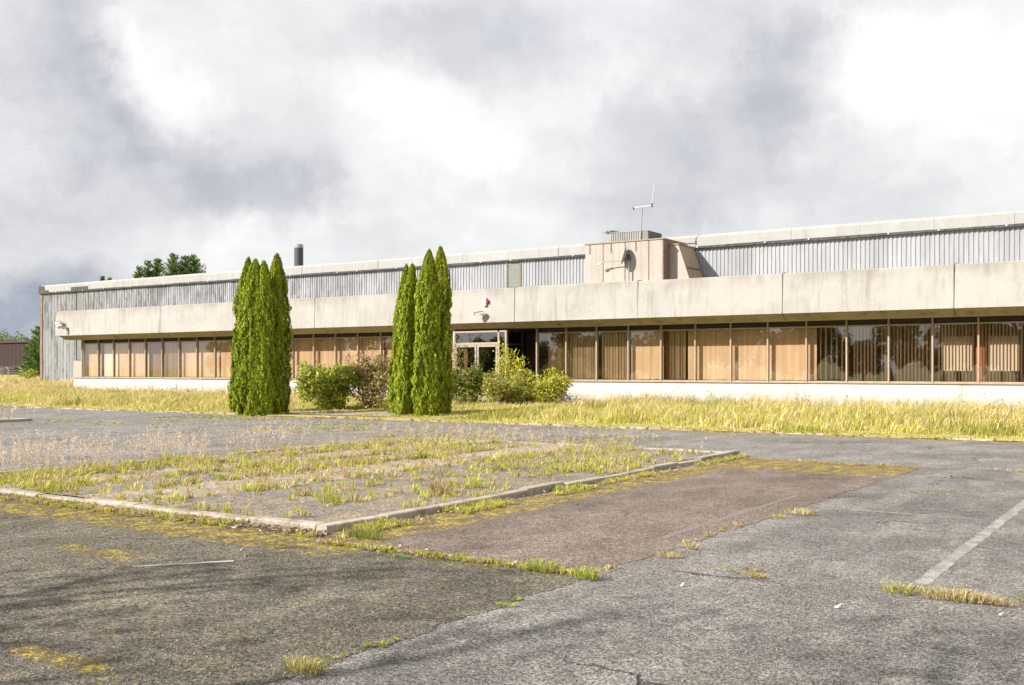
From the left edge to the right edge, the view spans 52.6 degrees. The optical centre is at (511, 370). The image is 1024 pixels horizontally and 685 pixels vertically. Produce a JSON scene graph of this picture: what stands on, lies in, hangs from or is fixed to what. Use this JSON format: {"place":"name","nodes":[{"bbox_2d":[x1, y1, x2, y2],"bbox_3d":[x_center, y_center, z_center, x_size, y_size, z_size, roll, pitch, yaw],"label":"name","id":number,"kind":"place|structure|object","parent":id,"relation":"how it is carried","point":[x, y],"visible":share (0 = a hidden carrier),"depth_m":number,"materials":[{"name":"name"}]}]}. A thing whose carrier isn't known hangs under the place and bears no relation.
{"place":"outdoors","nodes":[
{"label":"outdoors","id":0,"kind":"place"},
{"bbox_2d":[0,340,37,374],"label":"shed","id":1,"kind":"structure","parent":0,"point":[11,352],"depth_m":264.05,"materials":[{"name":"brown metal"}]},
{"bbox_2d":[0,422,362,470],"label":"lane","id":2,"kind":"structure","parent":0,"point":[10,429],"depth_m":23.16,"materials":[{"name":"grey asphalt"}]},
{"bbox_2d":[0,495,579,684],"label":"dark asphalt","id":3,"kind":"structure","parent":0,"point":[372,604],"depth_m":7.31,"materials":[{"name":"grey asphalt"}]},
{"bbox_2d":[132,560,233,566],"bbox_3d":[-2.689,1.586,8.481,0.792,0.016,0.020,0,0,-18],"label":"stick","id":4,"kind":"object","parent":3,"relation":"on","point":[191,563],"visible":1,"depth_m":8.52,"materials":[{"name":"beige wood"}]},
{"bbox_2d":[268,653,334,674],"bbox_3d":[-1.099,1.551,5.502,0.378,0.078,0.337,0,0,5],"label":"grass tuft","id":5,"kind":"object","parent":3,"relation":"on","point":[301,664],"visible":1,"depth_m":5.47,"materials":[{"name":"yellow plant"}]},
{"bbox_2d":[0,456,737,573],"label":"moss","id":6,"kind":"object","parent":3,"relation":"on","point":[275,527],"visible":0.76,"depth_m":10.59,"materials":[{"name":"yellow plant"}]},
{"bbox_2d":[389,553,412,558],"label":"grass tuft","id":7,"kind":"object","parent":3,"relation":"on","point":[400,556],"visible":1,"depth_m":8.79,"materials":[{"name":"green plant"}]},
{"bbox_2d":[0,490,1023,684],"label":"loose grit","id":8,"kind":"object","parent":3,"relation":"on","point":[424,604],"visible":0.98,"depth_m":6.93,"materials":[{"name":"grey gravel"}]},
{"bbox_2d":[516,560,533,569],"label":"grass tuft","id":9,"kind":"object","parent":3,"relation":"on","point":[525,565],"visible":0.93,"depth_m":8.26,"materials":[{"name":"green plant"}]},
{"bbox_2d":[523,555,563,572],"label":"grass tuft","id":10,"kind":"object","parent":3,"relation":"on","point":[539,568],"visible":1,"depth_m":8.18,"materials":[{"name":"green plant"}]},
{"bbox_2d":[285,410,405,415],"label":"path","id":11,"kind":"structure","parent":0,"point":[358,413],"depth_m":36.78,"materials":[{"name":"grey concrete"}]},
{"bbox_2d":[0,438,713,522],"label":"island surface","id":12,"kind":"object","parent":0,"point":[271,503],"visible":0.4,"depth_m":13.90,"materials":[{"name":"grey asphalt"}]},
{"bbox_2d":[309,486,353,502],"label":"grass tuft","id":13,"kind":"object","parent":12,"relation":"on","point":[329,497],"visible":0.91,"depth_m":12.08,"materials":[{"name":"green plant"}]},
{"bbox_2d":[0,425,724,516],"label":"island weeds","id":14,"kind":"object","parent":12,"relation":"on","point":[292,465],"visible":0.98,"depth_m":15.92,"materials":[{"name":"yellow plant"}]},
{"bbox_2d":[424,476,465,493],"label":"grass tuft","id":15,"kind":"object","parent":12,"relation":"on","point":[433,488],"visible":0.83,"depth_m":12.91,"materials":[{"name":"beige plant"}]},
{"bbox_2d":[462,476,492,487],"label":"grass tuft","id":16,"kind":"object","parent":12,"relation":"on","point":[477,484],"visible":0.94,"depth_m":13.56,"materials":[{"name":"green plant"}]},
{"bbox_2d":[0,407,1023,471],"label":"road","id":17,"kind":"structure","parent":0,"point":[961,454],"depth_m":24.20,"materials":[{"name":"grey asphalt"}]},
{"bbox_2d":[0,418,31,421],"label":"kerb","id":18,"kind":"structure","parent":17,"relation":"on","point":[15,419],"depth_m":32.07,"materials":[{"name":"concrete"}]},
{"bbox_2d":[0,401,784,470],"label":"dry seed heads","id":19,"kind":"object","parent":17,"relation":"on","point":[19,456],"visible":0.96,"depth_m":19.01,"materials":[{"name":"beige plant"}]},
{"bbox_2d":[0,0,1023,340],"label":"sky","id":20,"kind":"structure","parent":0,"point":[223,133],"materials":[{"name":"white"}]},
{"bbox_2d":[0,373,1023,441],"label":"verge ground","id":21,"kind":"structure","parent":0,"point":[621,425],"depth_m":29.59,"materials":[{"name":"yellow plant"}]},
{"bbox_2d":[0,367,26,375],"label":"security fence","id":22,"kind":"object","parent":21,"relation":"on","point":[8,370],"visible":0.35,"depth_m":116.46,"materials":[{"name":"grey metal"}]},
{"bbox_2d":[10,324,39,377],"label":"conifer","id":23,"kind":"object","parent":21,"relation":"on","point":[33,359],"visible":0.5,"depth_m":95.63,"materials":[{"name":"green plant"}]},
{"bbox_2d":[18,368,38,378],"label":"shrub","id":24,"kind":"object","parent":21,"relation":"on","point":[31,372],"visible":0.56,"depth_m":86.82,"materials":[{"name":"green plant"}]},
{"bbox_2d":[132,265,144,277],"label":"tall conifer","id":25,"kind":"object","parent":21,"relation":"on","point":[137,274],"visible":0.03,"depth_m":144.40,"materials":[{"name":"green plant"}]},
{"bbox_2d":[140,260,155,277],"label":"tall conifer","id":26,"kind":"object","parent":21,"relation":"on","point":[147,271],"visible":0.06,"depth_m":145.31,"materials":[{"name":"green plant"}]},
{"bbox_2d":[148,258,165,276],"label":"tall conifer","id":27,"kind":"object","parent":21,"relation":"on","point":[157,264],"visible":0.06,"depth_m":145.92,"materials":[{"name":"green plant"}]},
{"bbox_2d":[157,253,188,276],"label":"tall conifer","id":28,"kind":"object","parent":21,"relation":"on","point":[172,268],"visible":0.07,"depth_m":140.05,"materials":[{"name":"green plant"}]},
{"bbox_2d":[177,254,194,274],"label":"tall conifer","id":29,"kind":"object","parent":21,"relation":"on","point":[186,266],"visible":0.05,"depth_m":140.77,"materials":[{"name":"green plant"}]},
{"bbox_2d":[180,254,205,274],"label":"tall conifer","id":30,"kind":"object","parent":21,"relation":"on","point":[196,265],"visible":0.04,"depth_m":141.52,"materials":[{"name":"green plant"}]},
{"bbox_2d":[226,256,250,411],"bbox_3d":[-9.962,-1.299,38.590,1.039,5.912,1.053,0,0,33],"label":"conifer","id":31,"kind":"object","parent":21,"relation":"on","point":[233,404],"visible":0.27,"depth_m":38.40,"materials":[{"name":"green plant"}]},
{"bbox_2d":[230,258,264,415],"bbox_3d":[-9.240,-1.141,36.436,1.284,5.645,1.249,0,0,-12],"label":"conifer","id":32,"kind":"object","parent":21,"relation":"on","point":[249,318],"visible":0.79,"depth_m":36.10,"materials":[{"name":"green plant"}]},
{"bbox_2d":[252,260,279,415],"bbox_3d":[-8.702,-1.123,36.477,1.219,5.566,1.136,0,0,33],"label":"conifer","id":33,"kind":"object","parent":21,"relation":"on","point":[267,383],"visible":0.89,"depth_m":36.10,"materials":[{"name":"green plant"}]},
{"bbox_2d":[270,253,293,413],"bbox_3d":[-8.549,-1.279,37.192,1.244,5.890,1.288,0,0,33],"label":"conifer","id":34,"kind":"object","parent":21,"relation":"on","point":[279,279],"visible":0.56,"depth_m":36.97,"materials":[{"name":"green plant"}]},
{"bbox_2d":[293,360,364,410],"bbox_3d":[-7.222,0.596,40.729,3.065,2.048,2.159,0,0,33],"label":"shrub","id":35,"kind":"object","parent":21,"relation":"on","point":[331,387],"visible":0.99,"depth_m":40.27,"materials":[{"name":"green plant"}]},
{"bbox_2d":[338,340,389,404],"bbox_3d":[-5.842,0.133,42.300,3.271,2.729,1.317,0,0,26],"label":"bramble","id":36,"kind":"object","parent":21,"relation":"on","point":[360,353],"visible":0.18,"depth_m":42.58,"materials":[{"name":"brown plant"}]},
{"bbox_2d":[349,354,390,408],"bbox_3d":[-5.543,0.437,40.619,1.948,2.213,2.501,0,0,-38],"label":"rose bush","id":37,"kind":"object","parent":21,"relation":"on","point":[375,378],"visible":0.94,"depth_m":40.24,"materials":[{"name":"green plant"}]},
{"bbox_2d":[387,263,408,413],"bbox_3d":[-3.943,-1.068,36.416,0.903,5.405,0.800,0,0,1],"label":"conifer","id":38,"kind":"object","parent":21,"relation":"on","point":[391,395],"visible":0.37,"depth_m":36.19,"materials":[{"name":"green plant"}]},
{"bbox_2d":[394,263,416,414],"bbox_3d":[-3.627,-1.039,35.762,0.964,5.364,0.928,0,0,33],"label":"conifer","id":39,"kind":"object","parent":21,"relation":"on","point":[404,404],"visible":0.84,"depth_m":35.52,"materials":[{"name":"green plant"}]},
{"bbox_2d":[410,248,442,415],"bbox_3d":[-2.873,-1.253,35.213,1.093,5.794,1.085,0,0,2],"label":"conifer","id":40,"kind":"object","parent":21,"relation":"on","point":[427,375],"visible":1,"depth_m":34.83,"materials":[{"name":"green plant"}]},
{"bbox_2d":[434,246,452,413],"bbox_3d":[-2.517,-1.390,36.450,1.187,6.017,1.165,0,0,33],"label":"conifer","id":41,"kind":"object","parent":21,"relation":"on","point":[446,339],"visible":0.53,"depth_m":36.15,"materials":[{"name":"green plant"}]},
{"bbox_2d":[451,333,466,399],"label":"sapling","id":42,"kind":"object","parent":21,"relation":"on","point":[457,361],"visible":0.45,"depth_m":46.13,"materials":[{"name":"green plant"}]},
{"bbox_2d":[449,361,486,404],"bbox_3d":[-1.953,0.555,43.552,2.421,1.848,2.053,0,0,33],"label":"shrub","id":43,"kind":"object","parent":21,"relation":"on","point":[467,383],"visible":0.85,"depth_m":42.99,"materials":[{"name":"green plant"}]},
{"bbox_2d":[480,370,528,404],"bbox_3d":[-0.310,0.738,42.188,1.969,1.490,1.927,0,0,6],"label":"shrub","id":44,"kind":"object","parent":21,"relation":"on","point":[494,386],"visible":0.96,"depth_m":41.91,"materials":[{"name":"green plant"}]},
{"bbox_2d":[491,339,528,379],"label":"sapling","id":45,"kind":"object","parent":21,"relation":"on","point":[512,365],"visible":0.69,"depth_m":43.68,"materials":[{"name":"green plant"}]},
{"bbox_2d":[39,210,1023,396],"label":"warehouse","id":46,"kind":"structure","parent":21,"relation":"on","point":[968,238],"depth_m":53.39,"materials":[{"name":"grey metal"}]},
{"bbox_2d":[506,261,521,287],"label":"window","id":47,"kind":"structure","parent":46,"relation":"in","point":[513,270],"depth_m":55.06,"materials":[{"name":"white glass"}]},
{"bbox_2d":[504,365,573,403],"bbox_3d":[1.085,0.634,42.741,3.308,1.705,1.976,0,0,33],"label":"shrub","id":48,"kind":"object","parent":21,"relation":"on","point":[553,385],"visible":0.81,"depth_m":42.23,"materials":[{"name":"green plant"}]},
{"bbox_2d":[55,238,1023,406],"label":"office building","id":49,"kind":"structure","parent":21,"relation":"on","point":[669,316],"depth_m":42.34,"materials":[{"name":"concrete"}]},
{"bbox_2d":[82,340,101,376],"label":"window","id":50,"kind":"structure","parent":49,"relation":"in","point":[92,344],"depth_m":63.75,"materials":[{"name":"brown metal"}]},
{"bbox_2d":[97,339,117,377],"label":"window","id":51,"kind":"structure","parent":49,"relation":"in","point":[108,343],"depth_m":62.93,"materials":[{"name":"brown metal"}]},
{"bbox_2d":[113,339,132,377],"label":"window","id":52,"kind":"structure","parent":49,"relation":"in","point":[122,343],"depth_m":62.14,"materials":[{"name":"brown metal"}]},
{"bbox_2d":[128,338,148,377],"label":"window","id":53,"kind":"structure","parent":49,"relation":"in","point":[138,344],"depth_m":61.35,"materials":[{"name":"brown metal"}]},
{"bbox_2d":[145,338,165,377],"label":"window","id":54,"kind":"structure","parent":49,"relation":"in","point":[155,342],"depth_m":60.49,"materials":[{"name":"brown metal"}]},
{"bbox_2d":[161,338,181,377],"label":"window","id":55,"kind":"structure","parent":49,"relation":"in","point":[171,343],"depth_m":59.70,"materials":[{"name":"brown metal"}]},
{"bbox_2d":[178,337,199,377],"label":"window","id":56,"kind":"structure","parent":49,"relation":"in","point":[188,343],"depth_m":58.87,"materials":[{"name":"brown metal"}]},
{"bbox_2d":[196,337,218,377],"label":"window","id":57,"kind":"structure","parent":49,"relation":"in","point":[206,343],"depth_m":58.00,"materials":[{"name":"glass"}]},
{"bbox_2d":[214,336,232,377],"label":"window","id":58,"kind":"structure","parent":49,"relation":"in","point":[225,342],"depth_m":57.24,"materials":[{"name":"brown metal"}]},
{"bbox_2d":[286,335,296,378],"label":"window","id":59,"kind":"structure","parent":49,"relation":"in","point":[286,335],"depth_m":54.22,"materials":[{"name":"glass"}]},
{"bbox_2d":[292,334,316,378],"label":"window","id":60,"kind":"structure","parent":49,"relation":"in","point":[304,341],"depth_m":53.89,"materials":[{"name":"brown metal"}]},
{"bbox_2d":[313,333,338,369],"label":"window","id":61,"kind":"structure","parent":49,"relation":"in","point":[325,342],"depth_m":53.01,"materials":[{"name":"brown metal"}]},
{"bbox_2d":[334,333,360,368],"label":"window","id":62,"kind":"structure","parent":49,"relation":"in","point":[346,340],"depth_m":52.22,"materials":[{"name":"brown metal"}]},
{"bbox_2d":[357,332,383,366],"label":"window","id":63,"kind":"structure","parent":49,"relation":"in","point":[374,337],"depth_m":51.36,"materials":[{"name":"brown metal"}]},
{"bbox_2d":[380,332,392,365],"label":"window","id":64,"kind":"structure","parent":49,"relation":"in","point":[388,335],"depth_m":50.67,"materials":[{"name":"brown metal"}]},
{"bbox_2d":[450,330,452,367],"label":"window","id":65,"kind":"structure","parent":49,"relation":"in","point":[451,330],"depth_m":48.58,"materials":[{"name":"brown metal"}]},
{"bbox_2d":[463,330,467,371],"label":"window","id":66,"kind":"structure","parent":49,"relation":"in","point":[465,335],"depth_m":48.13,"materials":[{"name":"grey metal"}]},
{"bbox_2d":[455,345,476,400],"bbox_3d":[-2.081,0.135,46.945,1.183,2.530,0.075,0,0,33],"label":"door","id":67,"kind":"structure","parent":49,"relation":"in","point":[475,346],"depth_m":46.77,"materials":[{"name":"white metal"}]},
{"bbox_2d":[473,311,483,316],"bbox_3d":[-1.465,-2.482,45.778,0.474,0.251,0.340,0,0,3],"label":"security camera","id":68,"kind":"object","parent":49,"relation":"attached to","point":[479,313],"visible":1,"depth_m":45.63,"materials":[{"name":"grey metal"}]},
{"bbox_2d":[483,297,488,305],"bbox_3d":[-1.154,-3.044,45.758,0.290,0.400,0.115,0,0,33],"label":"alarm box","id":69,"kind":"object","parent":49,"relation":"attached to","point":[485,301],"visible":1,"depth_m":45.75,"materials":[{"name":"white plastic"}]},
{"bbox_2d":[477,345,497,400],"bbox_3d":[-1.093,0.135,46.293,1.104,2.530,0.075,0,0,33],"label":"door","id":70,"kind":"structure","parent":49,"relation":"in","point":[478,346],"depth_m":46.39,"materials":[{"name":"white metal"}]},
{"bbox_2d":[536,327,568,378],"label":"window","id":71,"kind":"structure","parent":49,"relation":"in","point":[552,332],"depth_m":45.46,"materials":[{"name":"glass"}]},
{"bbox_2d":[565,327,595,380],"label":"window","id":72,"kind":"structure","parent":49,"relation":"in","point":[585,332],"depth_m":44.68,"materials":[{"name":"brown metal"}]},
{"bbox_2d":[596,326,626,380],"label":"window","id":73,"kind":"structure","parent":49,"relation":"in","point":[609,331],"depth_m":43.95,"materials":[{"name":"brown metal"}]},
{"bbox_2d":[597,246,629,280],"bbox_3d":[4.811,-4.451,48.496,1.748,2.701,0.609,0,0,33],"label":"satellite dish","id":74,"kind":"object","parent":49,"relation":"on","point":[624,256],"visible":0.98,"depth_m":48.18,"materials":[{"name":"grey metal"}]},
{"bbox_2d":[610,230,661,241],"bbox_3d":[5.921,-6.320,49.518,2.063,0.480,1.440,0,0,33],"label":"roof ventilator","id":75,"kind":"object","parent":49,"relation":"on","point":[627,235],"visible":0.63,"depth_m":48.95,"materials":[{"name":"metal"}]},
{"bbox_2d":[633,186,653,238],"bbox_3d":[6.155,-7.352,48.489,1.099,2.587,0.077,0,0,33],"label":"aerial","id":76,"kind":"object","parent":49,"relation":"on","point":[651,205],"visible":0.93,"depth_m":48.52,"materials":[{"name":"grey metal"}]},
{"bbox_2d":[627,325,663,380],"bbox_3d":[5.521,-0.702,42.919,1.514,2.305,0.308,0,0,33],"label":"window","id":77,"kind":"structure","parent":49,"relation":"in","point":[645,339],"depth_m":43.07,"materials":[{"name":"brown metal"}]},
{"bbox_2d":[660,324,693,380],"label":"window","id":78,"kind":"structure","parent":49,"relation":"in","point":[677,328],"depth_m":42.19,"materials":[{"name":"glass"}]},
{"bbox_2d":[694,323,733,381],"bbox_3d":[8.021,-0.702,41.268,1.572,2.305,0.308,0,0,33],"label":"window","id":79,"kind":"structure","parent":49,"relation":"in","point":[711,341],"depth_m":41.41,"materials":[{"name":"glass"}]},
{"bbox_2d":[730,322,766,381],"bbox_3d":[9.280,-0.702,40.437,1.524,2.305,0.309,0,0,33],"label":"window","id":80,"kind":"structure","parent":49,"relation":"in","point":[750,339],"depth_m":40.56,"materials":[{"name":"brown metal"}]},
{"bbox_2d":[767,321,808,381],"bbox_3d":[10.526,-0.702,39.612,1.563,2.305,0.307,0,0,33],"label":"window","id":81,"kind":"structure","parent":49,"relation":"in","point":[789,337],"depth_m":39.74,"materials":[{"name":"brown metal"}]},
{"bbox_2d":[805,320,848,381],"bbox_3d":[11.792,-0.702,38.802,1.518,2.305,0.349,0,0,33],"label":"window","id":82,"kind":"structure","parent":49,"relation":"in","point":[812,325],"depth_m":39.03,"materials":[{"name":"glass"}]},
{"bbox_2d":[846,319,887,382],"bbox_3d":[13.041,-0.702,37.971,1.517,2.305,0.341,0,0,33],"label":"window","id":83,"kind":"structure","parent":49,"relation":"in","point":[867,322],"depth_m":38.07,"materials":[{"name":"brown metal"}]},
{"bbox_2d":[888,318,930,382],"bbox_3d":[14.285,-0.702,37.149,1.500,2.305,0.341,0,0,33],"label":"window","id":84,"kind":"structure","parent":49,"relation":"in","point":[904,322],"depth_m":37.23,"materials":[{"name":"brown metal"}]},
{"bbox_2d":[931,317,976,382],"bbox_3d":[15.567,-0.702,36.368,1.500,2.305,0.450,0,0,33],"label":"window","id":85,"kind":"structure","parent":49,"relation":"in","point":[957,352],"depth_m":36.46,"materials":[{"name":"brown metal"}]},
{"bbox_2d":[977,315,1023,382],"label":"window","id":86,"kind":"structure","parent":49,"relation":"in","point":[1003,351],"depth_m":35.64,"materials":[{"name":"brown metal"}]},
{"bbox_2d":[47,459,1023,684],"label":"car park","id":87,"kind":"structure","parent":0,"point":[968,485],"depth_m":6.75,"materials":[{"name":"grey asphalt"}]},
{"bbox_2d":[0,437,739,532],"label":"kerb","id":88,"kind":"structure","parent":87,"relation":"on","point":[336,526],"depth_m":12.13,"materials":[{"name":"concrete"}]},
{"bbox_2d":[496,601,516,606],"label":"grass tuft","id":89,"kind":"object","parent":87,"relation":"on","point":[507,604],"visible":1,"depth_m":7.01,"materials":[{"name":"green plant"}]},
{"bbox_2d":[0,405,1023,667],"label":"crack weeds","id":90,"kind":"object","parent":87,"relation":"on","point":[382,523],"visible":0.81,"depth_m":12.23,"materials":[{"name":"green plant"}]},
{"bbox_2d":[565,565,607,579],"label":"grass tuft","id":91,"kind":"object","parent":87,"relation":"on","point":[584,574],"visible":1,"depth_m":7.89,"materials":[{"name":"green plant"}]},
{"bbox_2d":[655,550,681,557],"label":"grass tuft","id":92,"kind":"object","parent":87,"relation":"on","point":[673,554],"visible":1,"depth_m":8.82,"materials":[{"name":"beige plant"}]},
{"bbox_2d":[684,541,703,548],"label":"grass tuft","id":93,"kind":"object","parent":87,"relation":"on","point":[688,545],"visible":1,"depth_m":9.22,"materials":[{"name":"beige plant"}]},
{"bbox_2d":[746,572,767,578],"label":"grass tuft","id":94,"kind":"object","parent":87,"relation":"on","point":[756,575],"visible":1,"depth_m":7.95,"materials":[{"name":"yellow plant"}]},
{"bbox_2d":[769,512,784,517],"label":"grass tuft","id":95,"kind":"object","parent":87,"relation":"on","point":[780,515],"visible":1,"depth_m":11.17,"materials":[{"name":"yellow plant"}]},
{"bbox_2d":[783,505,823,514],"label":"grass tuft","id":96,"kind":"object","parent":87,"relation":"on","point":[803,511],"visible":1,"depth_m":11.43,"materials":[{"name":"yellow plant"}]},
{"bbox_2d":[880,579,931,594],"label":"grass tuft","id":97,"kind":"object","parent":87,"relation":"on","point":[903,589],"visible":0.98,"depth_m":7.40,"materials":[{"name":"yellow plant"}]},
{"bbox_2d":[852,509,977,518],"bbox_3d":[4.459,1.599,11.512,1.350,0.001,0.074,0,0,33],"label":"cross line","id":98,"kind":"object","parent":87,"relation":"on","point":[918,514],"visible":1,"depth_m":11.47,"materials":[{"name":"paint"}]},
{"bbox_2d":[910,584,998,603],"bbox_3d":[3.073,1.536,7.136,0.672,0.109,0.348,0,0,33],"label":"grass tuft","id":99,"kind":"object","parent":87,"relation":"on","point":[955,596],"visible":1,"depth_m":7.16,"materials":[{"name":"yellow plant"}]},
{"bbox_2d":[914,500,1023,584],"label":"parking line","id":100,"kind":"object","parent":87,"relation":"on","point":[950,560],"visible":1,"depth_m":9.28,"materials":[{"name":"paint"}]},
{"bbox_2d":[976,594,1023,605],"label":"grass tuft","id":101,"kind":"object","parent":87,"relation":"on","point":[996,602],"visible":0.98,"depth_m":7.03,"materials":[{"name":"yellow plant"}]},
{"bbox_2d":[295,458,920,575],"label":"brown asphalt","id":102,"kind":"structure","parent":0,"point":[748,481],"depth_m":11.45,"materials":[{"name":"asphalt"}]},
{"bbox_2d":[333,524,388,539],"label":"grass tuft","id":103,"kind":"object","parent":102,"relation":"on","point":[361,533],"visible":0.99,"depth_m":9.82,"materials":[{"name":"green plant"}]},
{"bbox_2d":[660,495,797,537],"bbox_3d":[2.523,1.595,11.517,0.091,0.001,4.000,0,0,33],"label":"faded line","id":104,"kind":"object","parent":102,"relation":"on","point":[703,524],"visible":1,"depth_m":11.13,"materials":[{"name":"paint"}]},
{"label":"ground","id":105,"kind":"structure","parent":0,"visible":0},
{"bbox_2d":[0,329,37,340],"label":"wood","id":106,"kind":"object","parent":105,"relation":"on","point":[11,338],"visible":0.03,"depth_m":467.33,"materials":[{"name":"green plant"}]},
{"bbox_2d":[0,406,1022,441],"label":"kerb edging","id":107,"kind":"object","parent":105,"relation":"on","point":[539,424],"visible":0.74,"depth_m":29.31,"materials":[{"name":"concrete"}]}
]}

